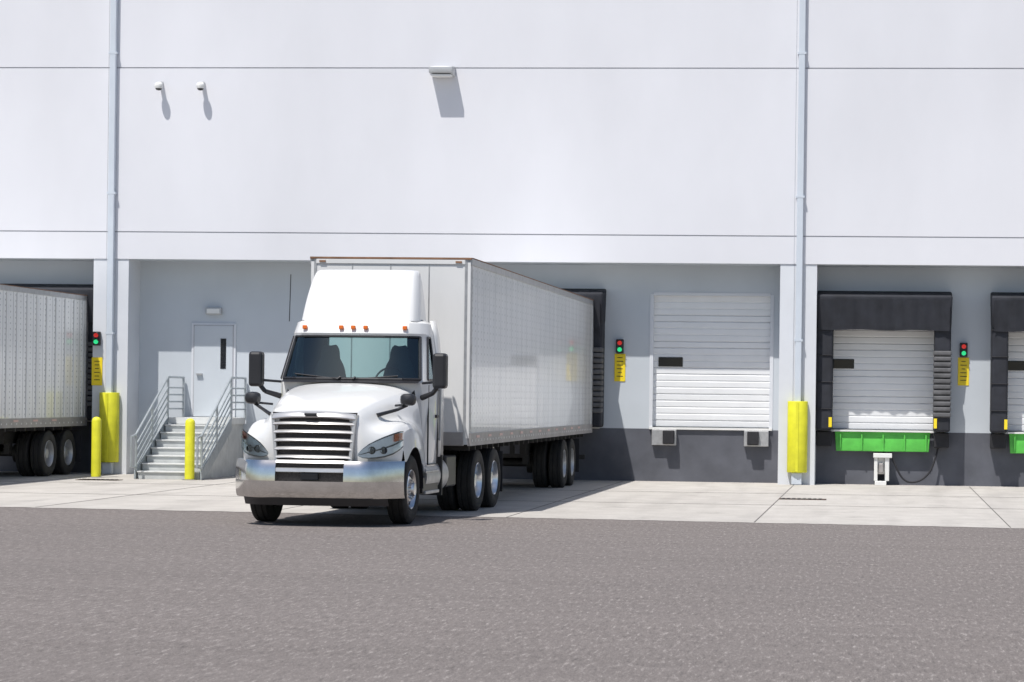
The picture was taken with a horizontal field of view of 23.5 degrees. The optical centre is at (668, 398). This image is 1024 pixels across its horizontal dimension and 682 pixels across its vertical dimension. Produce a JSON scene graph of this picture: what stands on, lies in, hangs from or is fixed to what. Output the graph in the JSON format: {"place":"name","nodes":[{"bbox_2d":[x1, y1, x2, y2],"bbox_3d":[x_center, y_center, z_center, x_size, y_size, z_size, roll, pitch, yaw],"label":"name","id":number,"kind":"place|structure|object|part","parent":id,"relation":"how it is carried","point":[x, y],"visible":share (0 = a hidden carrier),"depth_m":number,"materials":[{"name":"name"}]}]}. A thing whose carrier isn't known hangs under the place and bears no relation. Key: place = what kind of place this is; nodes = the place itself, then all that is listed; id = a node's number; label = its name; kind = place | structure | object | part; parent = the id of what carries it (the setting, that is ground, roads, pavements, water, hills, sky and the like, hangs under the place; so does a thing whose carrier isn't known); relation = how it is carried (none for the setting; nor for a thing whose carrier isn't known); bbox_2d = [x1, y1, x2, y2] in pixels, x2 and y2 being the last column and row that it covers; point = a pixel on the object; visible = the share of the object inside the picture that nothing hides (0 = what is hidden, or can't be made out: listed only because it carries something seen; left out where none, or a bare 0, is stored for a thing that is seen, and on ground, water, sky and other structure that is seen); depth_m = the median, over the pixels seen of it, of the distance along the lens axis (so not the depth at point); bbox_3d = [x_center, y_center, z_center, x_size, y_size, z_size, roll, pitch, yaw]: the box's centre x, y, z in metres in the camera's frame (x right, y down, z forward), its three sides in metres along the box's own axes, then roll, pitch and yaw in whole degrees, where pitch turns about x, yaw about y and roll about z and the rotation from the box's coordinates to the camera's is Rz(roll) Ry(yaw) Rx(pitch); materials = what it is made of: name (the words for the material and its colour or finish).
{"place":"outdoors","nodes":[
{"label":"outdoors","id":0,"kind":"place"},
{"bbox_2d":[0,507,1023,681],"bbox_3d":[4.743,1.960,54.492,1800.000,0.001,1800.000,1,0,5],"label":"ground","id":1,"kind":"structure","parent":0,"point":[108,595],"depth_m":22.84,"materials":[{"name":"grey asphalt"}]},
{"bbox_2d":[653,426,1023,431],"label":"building mass","id":2,"kind":"object","parent":1,"relation":"on","point":[858,429],"depth_m":56.02,"materials":[{"name":"paint"}]},
{"bbox_2d":[0,471,1023,527],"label":"concrete apron pavement","id":3,"kind":"structure","parent":0,"point":[719,504],"depth_m":44.53,"materials":[{"name":"grey concrete"}]},
{"bbox_2d":[0,284,87,475],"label":"semi trailer","id":4,"kind":"object","parent":3,"relation":"on","point":[43,363],"visible":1,"depth_m":53.65,"materials":[{"name":"paint"}]},
{"bbox_2d":[91,417,101,477],"bbox_3d":[-12.573,1.075,53.799,0.330,1.335,0.330,1,0,5],"label":"bollard","id":5,"kind":"object","parent":3,"relation":"on","point":[96,450],"visible":1,"depth_m":53.71,"materials":[{"name":"yellow metal"}]},
{"bbox_2d":[76,479,118,480],"bbox_3d":[-12.123,1.734,52.153,0.900,0.016,0.440,1,0,5],"label":"drain cover","id":6,"kind":"object","parent":3,"relation":"on","point":[100,479],"visible":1,"depth_m":52.01,"materials":[{"name":"metal"}]},
{"bbox_2d":[99,392,119,473],"bbox_3d":[-12.798,0.801,55.894,0.450,1.864,0.258,1,0,5],"label":"downspout guard","id":7,"kind":"object","parent":3,"relation":"on","point":[109,402],"visible":0.91,"depth_m":55.81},
{"bbox_2d":[92,259,139,473],"bbox_3d":[-12.747,-0.724,56.485,0.820,4.927,0.877,1,0,5],"label":"pilaster","id":8,"kind":"object","parent":3,"relation":"on","point":[126,328],"visible":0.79,"depth_m":56.06,"materials":[{"name":"paint"}]},
{"bbox_2d":[91,357,102,384],"bbox_3d":[-13.087,-0.615,56.065,0.250,0.640,0.015,1,0,5],"label":"warning sign","id":9,"kind":"object","parent":8,"relation":"attached to","point":[97,362],"visible":1,"depth_m":56.06,"materials":[{"name":"yellow plastic"}]},
{"bbox_2d":[93,331,100,345],"bbox_3d":[-13.085,-1.365,55.978,0.170,0.320,0.190,1,0,5],"label":"dock signal light","id":10,"kind":"object","parent":8,"relation":"attached to","point":[96,338],"visible":1,"depth_m":55.97,"materials":[{"name":"black plastic"}]},
{"bbox_2d":[105,296,106,391],"bbox_3d":[-12.880,-0.722,56.058,0.010,4.920,0.018,1,0,5],"label":"pilaster joint","id":11,"kind":"object","parent":8,"relation":"attached to","point":[106,322],"visible":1,"depth_m":56.05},
{"bbox_2d":[130,376,246,479],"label":"exterior staircase","id":12,"kind":"structure","parent":3,"relation":"on","point":[218,449],"depth_m":54.45,"materials":[{"name":"metal"}]},
{"bbox_2d":[182,418,196,479],"bbox_3d":[-10.343,1.103,52.901,0.330,1.335,0.330,1,0,5],"label":"bollard","id":13,"kind":"object","parent":3,"relation":"on","point":[189,447],"visible":1,"depth_m":52.81,"materials":[{"name":"yellow metal"}]},
{"bbox_2d":[236,270,502,523],"bbox_3d":[-4.597,-0.071,38.690,3.050,3.830,7.820,1,0,8],"label":"semi truck","id":14,"kind":"object","parent":3,"relation":"on","point":[327,432],"visible":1,"depth_m":36.60,"materials":[{"name":"white paint"}]},
{"bbox_3d":[-5.819,-0.628,37.662,0.090,0.650,0.520,1,0,8],"label":"side window","id":15,"kind":"part","parent":14,"relation":"part of","materials":[{"name":"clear glass"}]},
{"bbox_2d":[310,256,593,487],"bbox_3d":[-3.737,-0.193,47.211,2.640,4.096,16.490,1,0,5],"label":"semi trailer","id":16,"kind":"object","parent":3,"relation":"on","point":[517,348],"visible":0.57,"depth_m":42.52,"materials":[{"name":"paint"}]},
{"bbox_2d":[0,260,1023,459],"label":"recessed wall","id":17,"kind":"structure","parent":3,"relation":"on","point":[252,300],"depth_m":55.99,"materials":[{"name":"paint"}]},
{"bbox_2d":[6,284,93,419],"bbox_3d":[-14.642,-1.084,56.692,3.038,3.160,0.785,1,0,5],"label":"dock shelter","id":18,"kind":"object","parent":17,"relation":"attached to","point":[84,289],"visible":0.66,"depth_m":56.30,"materials":[{"name":"fabric"}]},
{"bbox_2d":[191,323,235,416],"bbox_3d":[-10.540,-0.650,56.715,1.040,2.165,0.040,1,0,5],"label":"personnel door frame","id":19,"kind":"object","parent":17,"relation":"attached to","point":[234,372],"visible":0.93,"depth_m":56.69,"materials":[{"name":"white metal"}]},
{"bbox_2d":[194,326,232,416],"bbox_3d":[-10.542,-0.623,56.698,0.900,2.100,0.035,1,0,5],"label":"personnel door","id":20,"kind":"structure","parent":19,"relation":"in","point":[211,382],"depth_m":56.69,"materials":[{"name":"paint"}]},
{"bbox_2d":[220,339,225,368],"bbox_3d":[-10.304,-1.030,56.659,0.130,0.700,0.012,1,0,5],"label":"door vision glass","id":21,"kind":"object","parent":20,"relation":"in","point":[223,355],"visible":1,"depth_m":56.65,"materials":[{"name":"black glass"}]},
{"bbox_2d":[193,325,233,416],"bbox_3d":[-10.542,-0.635,56.689,0.950,2.125,0.004,1,0,5],"label":"door gap","id":22,"kind":"object","parent":19,"relation":"attached to","point":[193,360],"depth_m":56.69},
{"bbox_2d":[205,307,221,314],"bbox_3d":[-10.526,-2.017,56.671,0.380,0.170,0.128,1,0,5],"label":"emergency exit light","id":23,"kind":"object","parent":17,"relation":"attached to","point":[213,310],"visible":1,"depth_m":56.62,"materials":[{"name":"white plastic"}]},
{"bbox_2d":[561,288,605,426],"bbox_3d":[-2.988,-0.938,55.672,3.038,3.160,0.785,1,0,5],"label":"dock shelter","id":24,"kind":"object","parent":17,"relation":"attached to","point":[598,296],"visible":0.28,"depth_m":55.30,"materials":[{"name":"fabric"}]},
{"bbox_2d":[614,354,625,380],"bbox_3d":[-1.113,-0.699,55.901,0.250,0.630,0.015,1,0,5],"label":"warning sign","id":25,"kind":"object","parent":17,"relation":"attached to","point":[619,369],"visible":1,"depth_m":55.90,"materials":[{"name":"yellow plastic"}]},
{"bbox_2d":[616,339,623,352],"bbox_3d":[-1.115,-1.184,55.814,0.170,0.320,0.190,1,0,5],"label":"dock signal light","id":26,"kind":"object","parent":17,"relation":"attached to","point":[619,345],"visible":1,"depth_m":55.81,"materials":[{"name":"black plastic"}]},
{"bbox_2d":[652,429,676,444],"bbox_3d":[-0.103,0.891,55.746,0.560,0.355,0.132,1,0,5],"label":"bracket","id":27,"kind":"object","parent":17,"relation":"attached to","point":[657,436],"visible":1,"depth_m":55.69,"materials":[{"name":"metal"}]},
{"bbox_2d":[663,430,673,443],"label":"bumper block","id":28,"kind":"structure","parent":27,"relation":"attached to","point":[668,436],"depth_m":55.55,"materials":[{"name":"black rubber"}]},
{"bbox_2d":[649,427,771,430],"bbox_3d":[0.954,0.697,55.748,2.800,0.050,0.160,1,0,5],"label":"door sill","id":29,"kind":"structure","parent":17,"relation":"attached to","point":[695,428],"depth_m":55.67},
{"bbox_2d":[649,292,773,428],"bbox_3d":[0.978,-0.863,55.796,2.820,3.070,0.165,1,0,5],"label":"door frame","id":30,"kind":"object","parent":17,"relation":"attached to","point":[651,372],"visible":1,"depth_m":55.73,"materials":[{"name":"white metal"}]},
{"bbox_2d":[653,300,770,427],"bbox_3d":[0.983,-0.836,55.863,2.720,2.996,0.030,1,0,5],"label":"sectional door","id":31,"kind":"structure","parent":30,"relation":"attached to","point":[720,377],"depth_m":55.85,"materials":[{"name":"white metal"}]},
{"bbox_2d":[658,357,682,366],"bbox_3d":[0.045,-0.830,55.925,0.560,0.220,0.030,1,0,5],"label":"door window","id":32,"kind":"structure","parent":31,"relation":"attached to","point":[670,361],"depth_m":55.91,"materials":[{"name":"black glass"}]},
{"bbox_2d":[654,296,770,300],"bbox_3d":[1.003,-2.288,55.878,2.720,0.140,0.100,1,0,5],"label":"door header","id":33,"kind":"object","parent":30,"relation":"attached to","point":[713,298],"depth_m":55.83},
{"bbox_2d":[744,431,768,446],"bbox_3d":[1.989,0.918,55.563,0.560,0.355,0.132,1,0,5],"label":"bracket","id":34,"kind":"object","parent":17,"relation":"attached to","point":[763,438],"visible":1,"depth_m":55.49,"materials":[{"name":"metal"}]},
{"bbox_2d":[747,431,758,444],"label":"bumper block","id":35,"kind":"structure","parent":34,"relation":"attached to","point":[752,437],"depth_m":55.39,"materials":[{"name":"black rubber"}]},
{"bbox_2d":[832,330,933,429],"bbox_3d":[4.868,-0.787,55.523,2.720,2.996,0.030,1,0,5],"label":"sectional door","id":36,"kind":"structure","parent":17,"relation":"in","point":[886,383],"depth_m":55.51,"materials":[{"name":"white metal"}]},
{"bbox_2d":[833,359,853,368],"bbox_3d":[3.930,-0.781,55.585,0.560,0.220,0.030,1,0,5],"label":"door window","id":37,"kind":"structure","parent":36,"relation":"attached to","point":[843,363],"depth_m":55.57,"materials":[{"name":"black glass"}]},
{"bbox_2d":[815,291,952,431],"bbox_3d":[4.822,-0.840,54.989,3.038,3.160,0.785,1,0,5],"label":"dock shelter","id":38,"kind":"object","parent":17,"relation":"attached to","point":[881,310],"visible":1,"depth_m":54.68,"materials":[{"name":"fabric"}]},
{"bbox_2d":[958,357,968,385],"bbox_3d":[6.646,-0.602,55.222,0.250,0.630,0.015,1,0,5],"label":"warning sign","id":39,"kind":"object","parent":17,"relation":"attached to","point":[963,371],"visible":1,"depth_m":55.22,"materials":[{"name":"yellow plastic"}]},
{"bbox_2d":[960,343,967,356],"bbox_3d":[6.645,-1.087,55.135,0.170,0.320,0.190,1,0,5],"label":"dock signal light","id":40,"kind":"object","parent":17,"relation":"attached to","point":[963,349],"visible":1,"depth_m":55.13,"materials":[{"name":"black plastic"}]},
{"bbox_2d":[990,292,1023,432],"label":"dock shelter","id":41,"kind":"object","parent":17,"relation":"attached to","point":[1007,312],"visible":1,"depth_m":54.54,"materials":[{"name":"fabric"}]},
{"bbox_3d":[8.747,-0.765,55.116,2.820,3.070,0.165,1,0,5],"label":"door","id":42,"kind":"object","parent":17,"relation":"attached to","visible":0},
{"bbox_2d":[1007,331,1023,430],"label":"sectional door","id":43,"kind":"structure","parent":42,"relation":"attached to","point":[1015,419],"depth_m":55.25,"materials":[{"name":"white metal"}]},
{"bbox_2d":[1008,361,1023,370],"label":"door window","id":44,"kind":"structure","parent":43,"relation":"attached to","point":[1015,365],"depth_m":55.23,"materials":[{"name":"black glass"}]},
{"bbox_2d":[0,421,1023,486],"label":"painted base band","id":45,"kind":"object","parent":3,"relation":"on","point":[635,454],"visible":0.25,"depth_m":55.66,"materials":[{"name":"paint"}]},
{"bbox_2d":[0,474,1023,527],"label":"pavement joint strip","id":46,"kind":"object","parent":3,"relation":"on","point":[525,489],"visible":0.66,"depth_m":45.08,"materials":[{"name":"grey"}]},
{"bbox_2d":[787,401,807,484],"bbox_3d":[2.861,0.998,54.524,0.450,1.864,0.258,1,0,5],"label":"downspout guard","id":47,"kind":"object","parent":3,"relation":"on","point":[797,428],"visible":1,"depth_m":54.44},
{"bbox_2d":[778,264,817,484],"bbox_3d":[2.912,-0.527,55.115,0.820,4.927,0.877,1,0,5],"label":"pilaster","id":48,"kind":"object","parent":3,"relation":"on","point":[809,332],"visible":0.79,"depth_m":54.69,"materials":[{"name":"paint"}]},
{"bbox_2d":[793,264,794,360],"bbox_3d":[2.779,-0.525,54.688,0.010,4.920,0.018,1,0,5],"label":"pilaster joint","id":49,"kind":"object","parent":48,"relation":"attached to","point":[793,325],"visible":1,"depth_m":54.68,"materials":[{"name":"grey"}]},
{"bbox_2d":[779,498,825,499],"bbox_3d":[2.552,1.918,46.653,0.900,0.016,0.440,1,0,5],"label":"drain cover","id":50,"kind":"object","parent":3,"relation":"on","point":[802,499],"visible":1,"depth_m":46.49,"materials":[{"name":"metal"}]},
{"bbox_2d":[816,430,948,484],"bbox_3d":[4.807,1.343,55.136,2.980,1.235,0.493,1,0,5],"label":"dock leveler","id":51,"kind":"object","parent":3,"relation":"on","point":[883,440],"visible":1,"depth_m":55.17,"materials":[{"name":"green metal"}]},
{"bbox_2d":[990,432,1023,452],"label":"dock leveler","id":52,"kind":"object","parent":3,"relation":"on","point":[998,440],"visible":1,"depth_m":54.91,"materials":[{"name":"green metal"}]},
{"bbox_2d":[0,67,1023,237],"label":"joint","id":53,"kind":"object","parent":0,"point":[511,234],"visible":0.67,"depth_m":55.25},
{"bbox_2d":[106,6,109,258],"bbox_3d":[-12.812,-7.027,56.041,0.010,7.670,0.014,1,0,5],"label":"facade joint","id":54,"kind":"object","parent":53,"relation":"attached to","point":[108,120],"visible":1,"depth_m":56.03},
{"bbox_2d":[106,0,117,391],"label":"downspout","id":55,"kind":"object","parent":53,"relation":"attached to","point":[111,188],"visible":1,"depth_m":55.90,"materials":[{"name":"paint"}]},
{"bbox_2d":[155,81,163,90],"bbox_3d":[-11.595,-7.116,55.779,0.190,0.239,0.323,1,0,5],"label":"security camera","id":56,"kind":"object","parent":53,"relation":"attached to","point":[158,86],"visible":1,"depth_m":55.65,"materials":[{"name":"white plastic"}]},
{"bbox_2d":[196,81,204,90],"bbox_3d":[-10.628,-7.104,55.694,0.190,0.239,0.323,1,0,5],"label":"security camera","id":57,"kind":"object","parent":53,"relation":"attached to","point":[200,86],"visible":1,"depth_m":55.56,"materials":[{"name":"white plastic"}]},
{"bbox_2d":[429,66,455,76],"bbox_3d":[-5.101,-7.366,55.153,0.540,0.253,0.420,1,0,5],"label":"wall light","id":58,"kind":"object","parent":53,"relation":"attached to","point":[441,71],"visible":1,"depth_m":54.96,"materials":[{"name":"white plastic"}]},
{"bbox_2d":[0,68,1023,236],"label":"facade panel","id":59,"kind":"structure","parent":53,"relation":"attached to","point":[918,152],"depth_m":55.21,"materials":[{"name":"white concrete"}]},
{"bbox_2d":[0,0,1023,67],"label":"facade panel top","id":60,"kind":"structure","parent":53,"relation":"attached to","point":[593,33],"depth_m":55.22,"materials":[{"name":"white concrete"}]},
{"bbox_2d":[0,231,1023,265],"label":"facade panel","id":61,"kind":"structure","parent":53,"relation":"attached to","point":[654,249],"depth_m":55.19,"materials":[{"name":"white concrete"}]},
{"bbox_2d":[0,258,1023,267],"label":"soffit","id":62,"kind":"structure","parent":53,"relation":"attached to","point":[551,263],"depth_m":55.48,"materials":[{"name":"paint"}]},
{"bbox_2d":[795,0,805,400],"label":"downspout","id":63,"kind":"object","parent":53,"relation":"attached to","point":[800,176],"visible":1,"depth_m":54.53,"materials":[{"name":"paint"}]},
{"bbox_2d":[794,0,797,242],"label":"facade joint","id":64,"kind":"object","parent":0,"point":[795,139],"visible":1,"depth_m":54.66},
{"bbox_2d":[820,429,944,432],"bbox_3d":[4.839,0.746,55.408,2.800,0.050,0.160,1,0,5],"label":"door sill","id":65,"kind":"structure","parent":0,"point":[832,430],"depth_m":55.30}
]}

